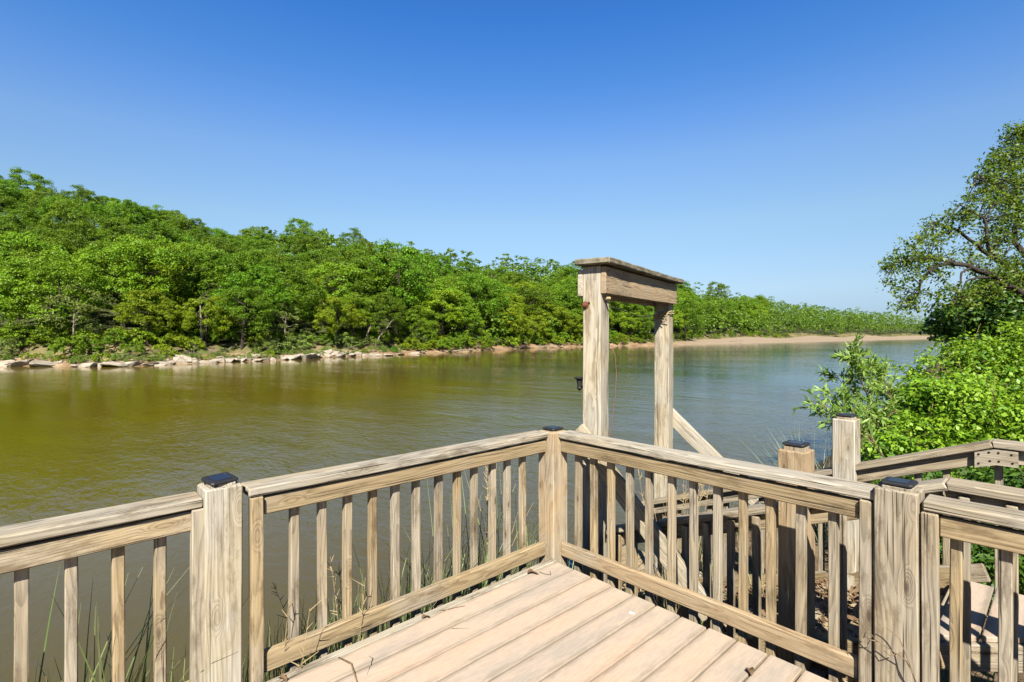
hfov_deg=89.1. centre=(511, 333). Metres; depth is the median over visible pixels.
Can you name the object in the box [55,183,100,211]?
tree
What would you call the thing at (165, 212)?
tree
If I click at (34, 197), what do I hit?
tree
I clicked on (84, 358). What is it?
shrub
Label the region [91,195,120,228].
tree
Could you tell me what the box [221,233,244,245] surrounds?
tree
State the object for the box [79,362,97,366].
boulder
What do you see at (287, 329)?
shrub
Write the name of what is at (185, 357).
boulder
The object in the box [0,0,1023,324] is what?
sky
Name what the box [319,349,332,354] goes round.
boulder
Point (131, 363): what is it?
boulder
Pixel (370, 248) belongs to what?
tree
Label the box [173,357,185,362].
boulder
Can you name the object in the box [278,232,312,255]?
tree
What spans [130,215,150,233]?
tree
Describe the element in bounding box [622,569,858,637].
leaf litter
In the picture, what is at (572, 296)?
tree
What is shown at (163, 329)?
shrub
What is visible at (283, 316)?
tree
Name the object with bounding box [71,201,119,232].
tree
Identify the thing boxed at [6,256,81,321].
tree
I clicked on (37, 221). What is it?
tree
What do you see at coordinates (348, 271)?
tree
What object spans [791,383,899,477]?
willow sapling
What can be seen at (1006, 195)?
arching tree
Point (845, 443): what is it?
stair post
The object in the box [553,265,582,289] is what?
tree
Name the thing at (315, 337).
shrub
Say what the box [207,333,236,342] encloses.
shrub
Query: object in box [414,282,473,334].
tree
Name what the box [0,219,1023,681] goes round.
ground
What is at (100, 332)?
shrub
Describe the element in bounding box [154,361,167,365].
boulder
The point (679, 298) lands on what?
tree
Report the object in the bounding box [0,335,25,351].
shrub
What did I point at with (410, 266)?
tree
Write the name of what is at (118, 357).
shrub
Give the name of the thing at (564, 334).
shrub
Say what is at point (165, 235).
tree
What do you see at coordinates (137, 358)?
shrub
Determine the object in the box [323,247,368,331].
tree
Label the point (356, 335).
shrub
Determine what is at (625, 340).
shrub
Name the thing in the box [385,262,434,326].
tree
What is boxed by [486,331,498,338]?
shrub
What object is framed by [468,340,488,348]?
shrub
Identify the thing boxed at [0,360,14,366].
boulder
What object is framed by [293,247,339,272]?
tree
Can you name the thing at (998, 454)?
stair railing
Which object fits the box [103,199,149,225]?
tree
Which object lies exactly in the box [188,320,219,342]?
shrub
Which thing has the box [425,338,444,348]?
shrub
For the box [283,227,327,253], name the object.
tree
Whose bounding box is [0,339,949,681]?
water
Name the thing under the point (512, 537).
reed tuft
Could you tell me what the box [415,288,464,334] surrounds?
tree
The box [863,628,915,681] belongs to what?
dead vine
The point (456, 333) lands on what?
shrub
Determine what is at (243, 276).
tree
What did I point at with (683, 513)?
dry weed
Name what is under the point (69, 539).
deck railing
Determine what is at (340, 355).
boulder
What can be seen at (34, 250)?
tree
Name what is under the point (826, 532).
grass fountain
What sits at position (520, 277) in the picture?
tree
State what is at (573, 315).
tree
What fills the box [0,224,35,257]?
tree
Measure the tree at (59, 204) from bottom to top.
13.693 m
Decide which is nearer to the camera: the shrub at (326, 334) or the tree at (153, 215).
the shrub at (326, 334)
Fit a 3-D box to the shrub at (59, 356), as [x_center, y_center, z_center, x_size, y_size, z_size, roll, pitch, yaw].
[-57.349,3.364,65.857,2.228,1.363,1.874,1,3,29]
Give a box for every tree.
[0,179,32,208]
[0,186,19,205]
[0,195,32,221]
[0,204,50,239]
[0,214,24,251]
[0,214,45,255]
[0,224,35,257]
[0,230,75,319]
[0,250,120,332]
[0,266,36,318]
[0,268,23,322]
[1,226,83,261]
[4,249,74,323]
[6,166,57,196]
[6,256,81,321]
[11,234,76,271]
[13,189,46,221]
[20,182,54,214]
[21,216,51,228]
[27,189,71,228]
[35,196,92,227]
[36,199,98,233]
[39,283,106,345]
[45,208,140,259]
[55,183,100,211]
[70,190,106,211]
[70,229,107,244]
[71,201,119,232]
[72,241,167,327]
[73,234,195,327]
[74,235,187,333]
[83,223,125,243]
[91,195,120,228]
[96,201,135,225]
[97,244,148,299]
[102,216,141,237]
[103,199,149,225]
[108,248,196,323]
[112,288,178,343]
[115,262,196,336]
[125,205,162,224]
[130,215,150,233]
[131,219,183,245]
[146,230,179,242]
[147,204,174,222]
[149,211,198,232]
[149,260,225,333]
[156,210,183,230]
[160,249,246,317]
[165,218,210,237]
[167,235,199,249]
[169,241,246,315]
[172,295,241,346]
[179,234,201,242]
[181,228,204,244]
[182,236,223,262]
[189,249,233,313]
[191,265,251,324]
[200,291,208,340]
[201,235,246,287]
[207,226,232,238]
[208,286,273,349]
[210,263,292,326]
[218,248,284,329]
[220,237,247,249]
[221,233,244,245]
[237,227,268,245]
[237,236,268,249]
[239,226,277,244]
[242,239,271,250]
[242,253,299,323]
[245,262,328,331]
[253,230,277,248]
[255,245,306,280]
[256,283,305,330]
[267,303,301,340]
[271,281,330,332]
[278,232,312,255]
[279,218,314,236]
[281,253,301,269]
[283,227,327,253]
[290,236,325,265]
[291,280,322,323]
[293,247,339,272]
[300,258,316,267]
[303,261,388,337]
[310,267,339,304]
[312,296,367,345]
[313,270,365,313]
[317,271,361,319]
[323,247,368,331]
[325,248,368,292]
[329,252,410,329]
[329,292,375,338]
[335,243,368,262]
[338,227,369,248]
[349,239,376,255]
[355,238,437,333]
[355,292,406,343]
[364,321,372,346]
[374,321,391,346]
[383,253,415,292]
[383,263,421,333]
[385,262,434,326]
[396,305,441,341]
[410,261,432,306]
[411,252,442,272]
[412,275,480,334]
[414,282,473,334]
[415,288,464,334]
[420,271,446,333]
[424,256,456,278]
[441,295,484,334]
[445,272,459,327]
[445,280,478,331]
[451,272,510,332]
[453,258,480,275]
[465,285,507,331]
[469,274,505,312]
[477,293,524,325]
[479,279,516,327]
[482,266,512,286]
[489,307,534,343]
[495,271,522,293]
[502,271,539,302]
[503,281,537,333]
[506,286,554,335]
[506,293,527,320]
[518,315,551,343]
[524,300,572,327]
[530,280,546,296]
[538,280,558,294]
[538,290,582,332]
[545,277,577,325]
[548,285,577,311]
[551,308,579,335]
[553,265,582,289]
[553,275,582,332]
[553,309,582,335]
[554,273,570,281]
[574,297,620,321]
[609,301,626,326]
[609,301,644,334]
[609,308,613,324]
[618,303,653,332]
[619,312,642,340]
[623,309,653,335]
[645,309,673,330]
[653,310,687,327]
[673,294,682,317]
[673,298,705,340]
[677,281,696,296]
[680,287,699,302]
[680,291,706,328]
[690,301,719,332]
[701,281,732,299]
[704,296,723,325]
[706,299,734,329]
[709,299,740,330]
[731,296,762,328]
[734,301,757,319]
[742,295,761,330]
[742,304,767,330]
[749,296,767,311]
[753,294,774,325]
[872,119,1023,316]
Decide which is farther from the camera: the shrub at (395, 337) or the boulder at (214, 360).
the shrub at (395, 337)
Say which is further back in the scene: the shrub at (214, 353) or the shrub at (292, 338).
the shrub at (292, 338)
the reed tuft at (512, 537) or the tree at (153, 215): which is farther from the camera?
the tree at (153, 215)
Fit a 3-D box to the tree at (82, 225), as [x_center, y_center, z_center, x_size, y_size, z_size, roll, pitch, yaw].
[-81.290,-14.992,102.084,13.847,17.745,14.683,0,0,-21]
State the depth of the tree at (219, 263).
88.81 m
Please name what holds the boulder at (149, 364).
on the ground at (106, 317)
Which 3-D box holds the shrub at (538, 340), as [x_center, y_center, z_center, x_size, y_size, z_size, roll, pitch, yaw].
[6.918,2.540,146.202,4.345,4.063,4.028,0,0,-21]
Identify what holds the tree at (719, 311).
on the ground at (106, 317)
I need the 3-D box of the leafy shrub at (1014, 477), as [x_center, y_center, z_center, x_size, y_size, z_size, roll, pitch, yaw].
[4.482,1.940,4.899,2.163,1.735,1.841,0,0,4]
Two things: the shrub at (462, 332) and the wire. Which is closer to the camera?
the wire
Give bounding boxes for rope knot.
[653,310,673,321]
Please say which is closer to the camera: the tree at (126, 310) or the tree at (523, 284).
the tree at (126, 310)
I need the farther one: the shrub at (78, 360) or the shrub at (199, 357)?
the shrub at (199, 357)
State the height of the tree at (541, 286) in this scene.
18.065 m
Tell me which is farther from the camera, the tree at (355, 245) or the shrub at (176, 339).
the tree at (355, 245)
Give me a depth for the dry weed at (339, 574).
2.89 m
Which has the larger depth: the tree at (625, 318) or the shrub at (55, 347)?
the tree at (625, 318)
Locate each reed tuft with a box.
[35,566,189,681]
[48,568,247,681]
[352,475,573,596]
[352,516,483,657]
[404,515,483,618]
[461,475,574,584]
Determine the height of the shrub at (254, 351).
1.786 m
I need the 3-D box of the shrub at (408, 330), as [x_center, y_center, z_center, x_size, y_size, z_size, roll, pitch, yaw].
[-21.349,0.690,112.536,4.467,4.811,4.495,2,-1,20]
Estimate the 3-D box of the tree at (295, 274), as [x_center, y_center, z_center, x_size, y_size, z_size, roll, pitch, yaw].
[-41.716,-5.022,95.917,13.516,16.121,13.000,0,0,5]
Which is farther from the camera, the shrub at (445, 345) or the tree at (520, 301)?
the tree at (520, 301)
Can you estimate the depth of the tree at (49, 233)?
100.20 m
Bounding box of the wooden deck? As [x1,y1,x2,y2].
[266,558,830,681]
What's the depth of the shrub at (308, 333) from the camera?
94.68 m
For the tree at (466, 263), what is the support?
on the ground at (106, 317)
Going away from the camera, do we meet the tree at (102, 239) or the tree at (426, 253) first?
the tree at (102, 239)
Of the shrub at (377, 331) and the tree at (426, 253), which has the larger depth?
the tree at (426, 253)
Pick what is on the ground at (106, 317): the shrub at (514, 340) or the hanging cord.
the shrub at (514, 340)
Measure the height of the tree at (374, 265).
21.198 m
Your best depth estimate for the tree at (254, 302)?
81.00 m
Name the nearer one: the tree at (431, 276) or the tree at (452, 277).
the tree at (431, 276)
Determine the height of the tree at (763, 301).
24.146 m
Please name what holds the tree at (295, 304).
on the ground at (106, 317)
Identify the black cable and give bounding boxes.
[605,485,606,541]
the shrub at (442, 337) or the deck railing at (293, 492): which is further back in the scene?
the shrub at (442, 337)
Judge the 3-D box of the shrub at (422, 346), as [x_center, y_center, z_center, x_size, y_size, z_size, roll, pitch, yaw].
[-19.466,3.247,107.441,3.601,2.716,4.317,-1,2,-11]
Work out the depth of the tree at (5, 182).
125.88 m
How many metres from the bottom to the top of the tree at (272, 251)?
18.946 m
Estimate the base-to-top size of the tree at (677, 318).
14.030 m
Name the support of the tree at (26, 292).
on the ground at (106, 317)
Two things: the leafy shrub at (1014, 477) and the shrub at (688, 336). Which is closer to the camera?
the leafy shrub at (1014, 477)
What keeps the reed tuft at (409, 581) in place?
on the ground at (106, 317)
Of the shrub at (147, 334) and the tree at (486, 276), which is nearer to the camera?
the shrub at (147, 334)
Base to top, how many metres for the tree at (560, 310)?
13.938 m
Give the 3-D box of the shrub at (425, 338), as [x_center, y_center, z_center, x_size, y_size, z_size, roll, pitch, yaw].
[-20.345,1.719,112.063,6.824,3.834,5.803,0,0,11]
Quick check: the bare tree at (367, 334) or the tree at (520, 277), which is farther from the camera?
the tree at (520, 277)
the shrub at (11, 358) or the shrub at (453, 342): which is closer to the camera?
the shrub at (11, 358)
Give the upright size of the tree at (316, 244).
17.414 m
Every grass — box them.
[39,529,538,681]
[622,502,995,681]
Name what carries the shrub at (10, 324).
on the ground at (106, 317)
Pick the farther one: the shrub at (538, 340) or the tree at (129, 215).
the shrub at (538, 340)
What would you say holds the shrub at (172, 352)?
on the ground at (106, 317)
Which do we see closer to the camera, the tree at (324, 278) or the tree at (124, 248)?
the tree at (124, 248)
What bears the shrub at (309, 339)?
on the ground at (106, 317)
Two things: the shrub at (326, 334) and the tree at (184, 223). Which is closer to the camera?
the shrub at (326, 334)
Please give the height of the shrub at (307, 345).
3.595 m
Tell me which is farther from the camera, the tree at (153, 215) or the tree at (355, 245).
the tree at (355, 245)
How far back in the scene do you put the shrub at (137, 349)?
69.22 m
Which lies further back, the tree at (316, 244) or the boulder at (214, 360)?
the tree at (316, 244)
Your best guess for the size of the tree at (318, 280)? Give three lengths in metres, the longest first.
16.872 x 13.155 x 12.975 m
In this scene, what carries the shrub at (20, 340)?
on the ground at (106, 317)
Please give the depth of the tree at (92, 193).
151.49 m
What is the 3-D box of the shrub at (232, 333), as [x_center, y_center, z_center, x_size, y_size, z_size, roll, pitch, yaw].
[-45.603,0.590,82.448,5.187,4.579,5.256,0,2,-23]
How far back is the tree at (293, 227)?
187.68 m
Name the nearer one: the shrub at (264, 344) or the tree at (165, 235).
the shrub at (264, 344)
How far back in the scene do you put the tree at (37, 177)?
152.38 m
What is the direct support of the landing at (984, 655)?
attached to the staircase
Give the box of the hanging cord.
[609,346,616,436]
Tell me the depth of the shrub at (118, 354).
66.78 m
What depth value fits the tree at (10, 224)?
105.53 m
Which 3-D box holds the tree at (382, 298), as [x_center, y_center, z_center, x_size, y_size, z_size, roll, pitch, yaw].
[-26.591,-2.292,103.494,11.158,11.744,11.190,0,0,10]
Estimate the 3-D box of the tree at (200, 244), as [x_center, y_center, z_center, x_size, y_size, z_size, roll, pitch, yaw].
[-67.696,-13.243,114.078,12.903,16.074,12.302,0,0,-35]
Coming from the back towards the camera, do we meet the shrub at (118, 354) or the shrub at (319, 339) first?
the shrub at (319, 339)
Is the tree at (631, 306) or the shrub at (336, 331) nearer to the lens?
the shrub at (336, 331)
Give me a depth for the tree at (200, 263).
105.66 m
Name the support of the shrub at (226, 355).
on the ground at (106, 317)
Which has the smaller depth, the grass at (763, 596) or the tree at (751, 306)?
the grass at (763, 596)
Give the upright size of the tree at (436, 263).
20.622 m
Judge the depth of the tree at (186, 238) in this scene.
122.02 m
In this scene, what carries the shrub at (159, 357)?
on the ground at (106, 317)
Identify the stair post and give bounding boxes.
[778,440,814,670]
[832,413,859,591]
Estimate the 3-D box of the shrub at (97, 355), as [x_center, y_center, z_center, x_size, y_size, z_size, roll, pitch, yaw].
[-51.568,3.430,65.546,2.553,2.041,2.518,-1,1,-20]
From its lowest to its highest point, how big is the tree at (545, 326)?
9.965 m
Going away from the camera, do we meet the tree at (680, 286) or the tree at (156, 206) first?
the tree at (156, 206)
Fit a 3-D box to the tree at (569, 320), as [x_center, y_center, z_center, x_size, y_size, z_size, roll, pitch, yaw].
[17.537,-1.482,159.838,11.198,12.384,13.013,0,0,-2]
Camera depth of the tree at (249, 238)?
187.53 m
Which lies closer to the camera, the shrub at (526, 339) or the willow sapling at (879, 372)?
the willow sapling at (879, 372)
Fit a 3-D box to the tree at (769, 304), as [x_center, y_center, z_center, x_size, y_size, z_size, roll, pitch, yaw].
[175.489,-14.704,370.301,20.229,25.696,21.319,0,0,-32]
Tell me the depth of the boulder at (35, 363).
63.74 m
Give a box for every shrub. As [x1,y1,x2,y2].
[0,320,37,340]
[0,324,46,349]
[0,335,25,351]
[2,354,14,359]
[13,333,30,343]
[18,352,36,359]
[29,319,72,345]
[30,324,60,342]
[30,353,46,358]
[41,354,61,360]
[46,333,93,358]
[50,354,68,361]
[51,321,86,343]
[57,327,93,341]
[67,331,104,346]
[69,356,82,363]
[70,324,119,342]
[77,339,112,354]
[81,353,102,362]
[91,353,112,362]
[97,328,132,346]
[100,326,143,343]
[109,353,129,359]
[111,353,122,360]
[118,327,158,344]
[118,341,145,355]
[123,354,148,361]
[131,324,161,342]
[137,330,157,343]
[146,333,191,354]
[147,352,162,360]
[147,354,165,360]
[149,326,189,341]
[162,350,180,358]
[174,335,203,346]
[180,339,205,349]
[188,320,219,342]
[188,353,206,359]
[190,330,215,342]
[198,317,227,338]
[207,324,241,343]
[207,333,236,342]
[207,351,223,355]
[221,353,235,357]
[239,327,258,339]
[239,353,252,357]
[240,322,268,339]
[244,336,263,344]
[245,338,288,351]
[246,348,259,355]
[253,353,271,358]
[260,350,274,356]
[262,330,279,340]
[264,340,289,349]
[270,332,291,341]
[274,328,306,337]
[277,331,308,345]
[279,337,313,352]
[290,329,318,342]
[291,349,305,354]
[296,334,313,343]
[304,349,319,354]
[311,332,331,341]
[316,336,330,343]
[318,333,333,343]
[327,326,344,337]
[328,332,355,345]
[339,332,358,341]
[343,341,364,348]
[347,327,363,339]
[360,336,383,346]
[364,329,390,339]
[368,333,389,343]
[369,330,382,340]
[390,333,403,342]
[396,337,420,348]
[403,326,421,339]
[403,333,429,345]
[411,343,425,350]
[419,341,437,348]
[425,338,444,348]
[430,336,448,344]
[435,338,451,350]
[442,336,458,349]
[448,332,469,346]
[449,329,469,339]
[455,334,474,349]
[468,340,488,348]
[469,329,486,337]
[477,333,494,348]
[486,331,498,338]
[498,336,518,347]
[499,332,514,342]
[517,334,531,343]
[530,335,544,344]
[533,336,549,344]
[542,330,556,339]
[545,335,556,342]
[548,335,564,343]
[556,330,569,339]
[562,334,574,342]
[614,335,628,344]
[678,332,690,340]
[860,371,998,484]
[867,439,1023,607]
[886,364,1023,481]
[890,314,1023,475]
[917,265,1023,414]
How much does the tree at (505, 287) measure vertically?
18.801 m
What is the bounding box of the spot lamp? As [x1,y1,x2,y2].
[574,377,582,390]
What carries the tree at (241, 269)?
on the ground at (106, 317)
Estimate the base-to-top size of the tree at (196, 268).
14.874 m
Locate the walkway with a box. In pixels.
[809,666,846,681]
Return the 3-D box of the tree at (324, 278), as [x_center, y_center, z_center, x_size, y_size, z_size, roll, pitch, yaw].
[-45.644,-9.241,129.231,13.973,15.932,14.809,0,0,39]
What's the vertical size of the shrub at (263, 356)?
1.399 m
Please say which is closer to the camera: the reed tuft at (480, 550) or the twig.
the twig
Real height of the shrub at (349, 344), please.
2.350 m
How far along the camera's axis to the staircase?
3.65 m
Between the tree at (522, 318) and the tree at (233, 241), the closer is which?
the tree at (522, 318)
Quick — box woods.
[20,213,930,336]
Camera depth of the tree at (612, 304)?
176.34 m
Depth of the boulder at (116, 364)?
63.06 m
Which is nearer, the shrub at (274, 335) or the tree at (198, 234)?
the shrub at (274, 335)
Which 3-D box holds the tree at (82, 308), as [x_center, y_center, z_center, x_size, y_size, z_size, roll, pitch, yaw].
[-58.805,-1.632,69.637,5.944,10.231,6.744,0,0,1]
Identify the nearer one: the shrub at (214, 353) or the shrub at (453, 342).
the shrub at (214, 353)
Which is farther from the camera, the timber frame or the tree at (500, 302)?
the tree at (500, 302)
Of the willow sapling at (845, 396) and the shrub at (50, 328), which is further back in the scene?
the shrub at (50, 328)
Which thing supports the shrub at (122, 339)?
on the ground at (106, 317)
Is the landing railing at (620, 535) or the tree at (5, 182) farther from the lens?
the tree at (5, 182)
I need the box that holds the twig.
[338,657,356,681]
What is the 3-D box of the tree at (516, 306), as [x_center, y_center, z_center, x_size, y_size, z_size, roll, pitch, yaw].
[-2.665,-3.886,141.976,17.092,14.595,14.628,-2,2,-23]
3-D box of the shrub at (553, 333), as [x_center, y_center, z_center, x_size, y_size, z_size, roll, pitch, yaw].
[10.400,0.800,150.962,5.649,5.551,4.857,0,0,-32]
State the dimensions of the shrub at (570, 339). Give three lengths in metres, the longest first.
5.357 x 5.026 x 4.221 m
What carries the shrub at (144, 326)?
on the ground at (106, 317)
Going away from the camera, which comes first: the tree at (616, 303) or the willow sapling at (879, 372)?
the willow sapling at (879, 372)
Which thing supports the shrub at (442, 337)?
on the ground at (106, 317)
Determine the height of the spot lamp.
0.110 m
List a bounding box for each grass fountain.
[735,423,862,532]
[752,429,875,546]
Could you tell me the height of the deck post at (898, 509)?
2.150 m
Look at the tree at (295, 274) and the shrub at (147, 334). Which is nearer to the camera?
the shrub at (147, 334)
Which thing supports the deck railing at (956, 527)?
attached to the deck post at (898, 509)
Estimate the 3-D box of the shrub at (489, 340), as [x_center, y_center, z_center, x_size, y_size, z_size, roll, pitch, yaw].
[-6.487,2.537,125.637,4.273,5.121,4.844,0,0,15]
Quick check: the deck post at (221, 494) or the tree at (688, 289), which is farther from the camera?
the tree at (688, 289)
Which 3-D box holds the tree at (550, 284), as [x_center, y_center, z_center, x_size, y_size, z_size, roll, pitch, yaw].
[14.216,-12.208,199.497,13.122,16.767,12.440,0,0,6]
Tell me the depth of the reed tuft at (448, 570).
3.53 m
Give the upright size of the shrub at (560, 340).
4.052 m
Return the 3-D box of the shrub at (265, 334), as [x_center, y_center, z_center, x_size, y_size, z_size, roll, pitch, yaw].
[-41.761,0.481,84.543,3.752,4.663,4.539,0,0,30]
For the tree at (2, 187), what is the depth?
130.47 m
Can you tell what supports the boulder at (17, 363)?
on the ground at (106, 317)
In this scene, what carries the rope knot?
attached to the timber frame
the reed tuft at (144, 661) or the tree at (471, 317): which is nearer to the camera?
the reed tuft at (144, 661)
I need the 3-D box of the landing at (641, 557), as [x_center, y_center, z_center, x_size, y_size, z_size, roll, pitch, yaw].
[0.970,2.530,4.863,2.000,0.204,1.382,0,0,-43]
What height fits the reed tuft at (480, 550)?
1.607 m
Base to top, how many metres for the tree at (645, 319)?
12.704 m
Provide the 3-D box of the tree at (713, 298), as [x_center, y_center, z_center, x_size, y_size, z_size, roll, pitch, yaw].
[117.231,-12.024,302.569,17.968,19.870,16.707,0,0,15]
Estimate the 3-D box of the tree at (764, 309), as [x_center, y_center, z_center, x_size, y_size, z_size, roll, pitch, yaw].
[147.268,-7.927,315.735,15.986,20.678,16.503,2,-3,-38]
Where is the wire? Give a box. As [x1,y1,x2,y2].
[609,307,664,316]
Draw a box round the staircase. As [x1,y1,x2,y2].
[676,567,949,681]
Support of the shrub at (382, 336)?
on the ground at (106, 317)
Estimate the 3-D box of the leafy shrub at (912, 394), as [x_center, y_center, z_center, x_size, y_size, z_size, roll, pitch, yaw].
[4.746,1.649,6.372,2.834,2.312,1.401,0,0,-26]
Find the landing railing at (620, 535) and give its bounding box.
[606,523,644,596]
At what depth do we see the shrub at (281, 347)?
85.17 m
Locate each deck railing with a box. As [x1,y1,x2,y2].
[0,491,203,681]
[241,430,547,681]
[558,430,876,681]
[921,494,1023,681]
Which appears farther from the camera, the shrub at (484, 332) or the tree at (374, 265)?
the shrub at (484, 332)
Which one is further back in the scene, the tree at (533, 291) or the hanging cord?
the tree at (533, 291)
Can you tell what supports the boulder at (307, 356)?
on the ground at (106, 317)
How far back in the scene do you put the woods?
282.16 m
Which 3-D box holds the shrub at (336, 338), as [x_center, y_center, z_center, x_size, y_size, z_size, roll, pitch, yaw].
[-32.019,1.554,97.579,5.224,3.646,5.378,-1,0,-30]
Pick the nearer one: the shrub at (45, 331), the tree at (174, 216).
the shrub at (45, 331)
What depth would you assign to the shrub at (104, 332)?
71.85 m
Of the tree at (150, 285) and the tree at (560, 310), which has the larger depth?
the tree at (560, 310)
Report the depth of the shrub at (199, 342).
77.28 m
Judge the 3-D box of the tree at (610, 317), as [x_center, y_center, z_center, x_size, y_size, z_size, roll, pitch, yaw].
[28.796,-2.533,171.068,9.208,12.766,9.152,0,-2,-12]
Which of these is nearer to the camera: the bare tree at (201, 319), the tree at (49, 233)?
the bare tree at (201, 319)
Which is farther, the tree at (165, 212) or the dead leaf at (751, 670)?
the tree at (165, 212)
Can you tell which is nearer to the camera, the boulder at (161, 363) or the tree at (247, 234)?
the boulder at (161, 363)
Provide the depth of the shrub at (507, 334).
136.28 m
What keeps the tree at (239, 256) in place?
on the ground at (106, 317)
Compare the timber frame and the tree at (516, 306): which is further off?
the tree at (516, 306)
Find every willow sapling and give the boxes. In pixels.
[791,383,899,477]
[814,330,913,446]
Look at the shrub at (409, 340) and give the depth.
105.66 m
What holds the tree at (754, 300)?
on the ground at (106, 317)
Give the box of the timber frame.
[574,257,758,621]
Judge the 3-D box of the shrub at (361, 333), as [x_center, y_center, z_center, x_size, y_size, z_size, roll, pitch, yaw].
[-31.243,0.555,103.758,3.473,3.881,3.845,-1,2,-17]
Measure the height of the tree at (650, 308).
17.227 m
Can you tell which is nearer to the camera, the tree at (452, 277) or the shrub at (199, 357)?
the shrub at (199, 357)
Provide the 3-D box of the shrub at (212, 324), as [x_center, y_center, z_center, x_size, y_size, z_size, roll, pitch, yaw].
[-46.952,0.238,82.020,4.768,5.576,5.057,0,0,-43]
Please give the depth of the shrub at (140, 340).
73.91 m
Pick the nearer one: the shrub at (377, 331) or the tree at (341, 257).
the shrub at (377, 331)
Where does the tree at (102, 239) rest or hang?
on the ground at (106, 317)
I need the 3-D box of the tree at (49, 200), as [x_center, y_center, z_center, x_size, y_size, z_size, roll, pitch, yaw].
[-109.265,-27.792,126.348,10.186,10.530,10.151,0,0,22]
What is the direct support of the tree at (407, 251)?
on the ground at (106, 317)
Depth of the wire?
4.50 m
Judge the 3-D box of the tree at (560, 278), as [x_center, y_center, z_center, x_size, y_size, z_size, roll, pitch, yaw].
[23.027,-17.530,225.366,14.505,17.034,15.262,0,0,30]
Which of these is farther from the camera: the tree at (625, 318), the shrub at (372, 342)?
the tree at (625, 318)
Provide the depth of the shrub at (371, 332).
104.07 m
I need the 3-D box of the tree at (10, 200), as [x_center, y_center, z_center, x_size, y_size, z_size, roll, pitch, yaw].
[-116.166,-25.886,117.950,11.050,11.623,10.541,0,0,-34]
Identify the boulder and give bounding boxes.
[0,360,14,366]
[3,360,28,366]
[29,360,55,366]
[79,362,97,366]
[100,362,127,366]
[124,361,139,366]
[142,362,158,365]
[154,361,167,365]
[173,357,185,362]
[175,355,190,362]
[187,358,196,362]
[209,359,219,362]
[284,354,300,359]
[300,354,311,358]
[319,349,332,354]
[335,354,345,356]
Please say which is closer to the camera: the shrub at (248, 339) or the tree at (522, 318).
the shrub at (248, 339)
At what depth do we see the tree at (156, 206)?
166.52 m
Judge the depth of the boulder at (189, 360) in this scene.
70.73 m
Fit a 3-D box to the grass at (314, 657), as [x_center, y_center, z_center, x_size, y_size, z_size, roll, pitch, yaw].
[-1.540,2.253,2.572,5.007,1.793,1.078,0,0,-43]
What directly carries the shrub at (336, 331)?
on the ground at (106, 317)
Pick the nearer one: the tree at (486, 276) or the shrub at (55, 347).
the shrub at (55, 347)
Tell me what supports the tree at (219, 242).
on the ground at (106, 317)
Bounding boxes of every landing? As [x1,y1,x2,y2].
[582,545,702,607]
[940,581,1023,672]
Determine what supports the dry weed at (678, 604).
on the ground at (106, 317)
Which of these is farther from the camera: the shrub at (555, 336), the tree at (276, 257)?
the shrub at (555, 336)
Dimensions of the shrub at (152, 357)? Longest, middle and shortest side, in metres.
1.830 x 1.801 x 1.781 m
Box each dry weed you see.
[271,555,433,664]
[274,596,325,677]
[465,463,547,582]
[638,469,709,617]
[653,550,711,625]
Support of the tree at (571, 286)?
on the ground at (106, 317)
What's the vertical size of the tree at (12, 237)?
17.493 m
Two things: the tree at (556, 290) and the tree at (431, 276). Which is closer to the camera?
the tree at (431, 276)
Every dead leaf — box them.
[278,673,286,681]
[746,667,754,675]
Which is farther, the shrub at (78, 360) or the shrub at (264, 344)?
the shrub at (264, 344)
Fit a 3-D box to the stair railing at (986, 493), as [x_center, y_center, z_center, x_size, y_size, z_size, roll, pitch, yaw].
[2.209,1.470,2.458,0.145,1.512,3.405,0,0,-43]
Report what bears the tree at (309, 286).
on the ground at (106, 317)
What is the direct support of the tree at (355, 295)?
on the ground at (106, 317)
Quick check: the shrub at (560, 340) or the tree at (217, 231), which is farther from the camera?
the tree at (217, 231)
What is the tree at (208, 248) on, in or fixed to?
on the ground at (106, 317)
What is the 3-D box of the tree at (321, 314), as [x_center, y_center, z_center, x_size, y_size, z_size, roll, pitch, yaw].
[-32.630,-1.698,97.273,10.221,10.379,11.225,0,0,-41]
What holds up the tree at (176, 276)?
on the ground at (106, 317)
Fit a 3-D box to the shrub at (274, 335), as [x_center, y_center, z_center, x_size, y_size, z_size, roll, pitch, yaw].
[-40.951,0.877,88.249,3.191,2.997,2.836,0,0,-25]
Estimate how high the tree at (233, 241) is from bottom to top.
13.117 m
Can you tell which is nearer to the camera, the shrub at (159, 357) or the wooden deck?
the wooden deck
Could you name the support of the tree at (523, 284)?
on the ground at (106, 317)
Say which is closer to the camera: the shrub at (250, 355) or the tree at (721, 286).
the shrub at (250, 355)
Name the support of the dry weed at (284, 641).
on the ground at (106, 317)
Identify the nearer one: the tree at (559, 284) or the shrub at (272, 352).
the shrub at (272, 352)
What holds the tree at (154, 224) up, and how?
on the ground at (106, 317)
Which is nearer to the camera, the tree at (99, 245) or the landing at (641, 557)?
the landing at (641, 557)
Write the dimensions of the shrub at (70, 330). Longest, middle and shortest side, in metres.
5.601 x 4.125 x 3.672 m
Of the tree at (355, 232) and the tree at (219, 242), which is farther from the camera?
the tree at (355, 232)
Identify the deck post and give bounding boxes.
[197,472,242,681]
[539,426,566,565]
[874,476,924,681]
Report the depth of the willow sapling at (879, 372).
6.34 m
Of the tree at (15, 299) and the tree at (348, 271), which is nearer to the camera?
the tree at (15, 299)
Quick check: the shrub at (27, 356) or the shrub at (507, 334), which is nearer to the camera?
the shrub at (27, 356)
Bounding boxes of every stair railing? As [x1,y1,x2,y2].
[641,439,1023,593]
[656,477,1023,681]
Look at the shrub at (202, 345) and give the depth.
77.00 m

